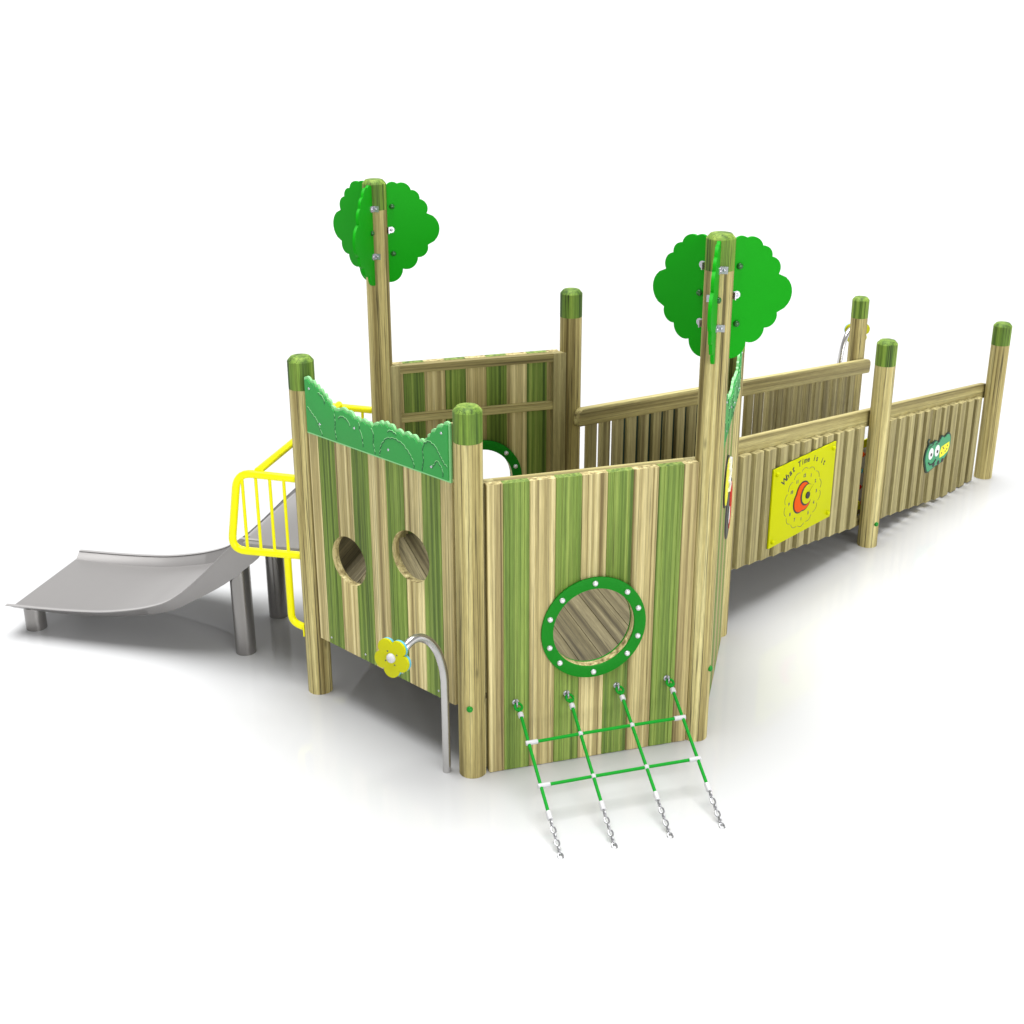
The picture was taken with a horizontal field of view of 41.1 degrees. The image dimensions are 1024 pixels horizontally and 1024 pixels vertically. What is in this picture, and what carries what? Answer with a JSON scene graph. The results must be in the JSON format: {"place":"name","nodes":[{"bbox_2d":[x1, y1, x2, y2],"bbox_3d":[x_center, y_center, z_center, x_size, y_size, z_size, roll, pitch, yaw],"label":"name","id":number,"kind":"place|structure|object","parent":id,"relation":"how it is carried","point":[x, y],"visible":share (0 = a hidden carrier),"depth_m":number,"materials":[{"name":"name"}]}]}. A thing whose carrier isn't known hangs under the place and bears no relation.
{"place":"outdoors","nodes":[
{"label":"outdoors","id":0,"kind":"place"},
{"bbox_2d":[0,0,1023,1023],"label":"ground","id":1,"kind":"structure","parent":0,"point":[201,822],"depth_m":9.57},
{"bbox_2d":[5,489,298,655],"bbox_3d":[-1.884,0.298,7.973,1.952,0.764,0.900,5,23,13],"label":"slide","id":2,"kind":"object","parent":1,"relation":"on","point":[97,583],"visible":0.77,"depth_m":8.03,"materials":[{"name":"metal"}]},
{"bbox_2d":[375,633,450,772],"bbox_3d":[-0.459,0.908,6.375,0.186,0.822,0.346,13,26,30],"label":"speaking tube","id":3,"kind":"object","parent":1,"relation":"on","point":[392,659],"visible":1,"depth_m":6.22,"materials":[{"name":"polished steel"},{"name":"yellow plastic"}]},
{"bbox_2d":[573,296,1011,569],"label":"access ramp","id":4,"kind":"structure","parent":1,"relation":"on","point":[804,411],"depth_m":9.08,"materials":[{"name":"brown wood"}]},
{"bbox_2d":[622,405,697,463],"bbox_3d":[0.994,-0.445,9.051,0.012,0.600,0.860,19,29,39],"label":"backing board","id":5,"kind":"object","parent":4,"relation":"attached to","point":[660,436],"visible":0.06,"depth_m":8.97,"materials":[{"name":"brown wood"}]},
{"bbox_2d":[766,440,835,548],"bbox_3d":[1.781,-0.107,8.338,0.031,0.510,0.716,19,29,39],"label":"clock board","id":6,"kind":"object","parent":4,"relation":"attached to","point":[800,493],"visible":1,"depth_m":8.31,"materials":[{"name":"yellow plastic"}]},
{"bbox_2d":[857,438,866,509],"bbox_3d":[2.283,-0.208,9.056,0.029,0.530,0.330,19,29,39],"label":"wooden slat","id":7,"kind":"object","parent":4,"relation":"on","point":[862,473],"visible":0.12,"depth_m":9.10,"materials":[{"name":"brown wood"}]},
{"bbox_2d":[923,432,950,472],"bbox_3d":[3.011,-0.430,9.658,0.018,0.261,0.395,19,29,39],"label":"bug plaque","id":8,"kind":"object","parent":4,"relation":"attached to","point":[935,452],"visible":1,"depth_m":9.64,"materials":[{"name":"green plastic"}]},
{"bbox_2d":[837,323,869,362],"bbox_3d":[2.764,-1.142,11.321,0.412,0.903,0.147,-20,29,-39],"label":"speaking tube","id":9,"kind":"object","parent":1,"relation":"on","point":[845,339],"visible":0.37,"depth_m":11.09,"materials":[{"name":"metal"}]},
{"bbox_2d":[287,178,791,778],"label":"play tower","id":10,"kind":"structure","parent":0,"point":[543,576],"depth_m":6.54,"materials":[{"name":"green wood"}]},
{"bbox_2d":[229,401,371,636],"bbox_3d":[-1.135,-0.008,7.645,0.422,0.924,1.230,5,23,13],"label":"slide guard","id":11,"kind":"object","parent":10,"relation":"attached to","point":[260,472],"visible":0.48,"depth_m":7.08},
{"bbox_2d":[512,675,724,858],"bbox_3d":[0.494,1.156,6.330,0.829,0.406,0.753,-6,23,-15],"label":"climbing net","id":12,"kind":"object","parent":10,"relation":"attached to","point":[580,733],"visible":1,"depth_m":6.35,"materials":[{"name":"green fabric"}]},
{"bbox_2d":[723,455,732,507],"bbox_3d":[1.123,-0.158,7.097,0.023,0.280,0.280,5,23,12],"label":"round plaque","id":13,"kind":"object","parent":10,"relation":"attached to","point":[727,479],"visible":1,"depth_m":7.06,"materials":[{"name":"yellow plastic"}]},
{"bbox_2d":[724,477,732,538],"bbox_3d":[1.184,-0.021,7.453,0.013,0.340,0.340,5,23,12],"label":"round plaque","id":14,"kind":"object","parent":10,"relation":"attached to","point":[728,511],"visible":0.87,"depth_m":7.42,"materials":[{"name":"white plastic"}]}
]}

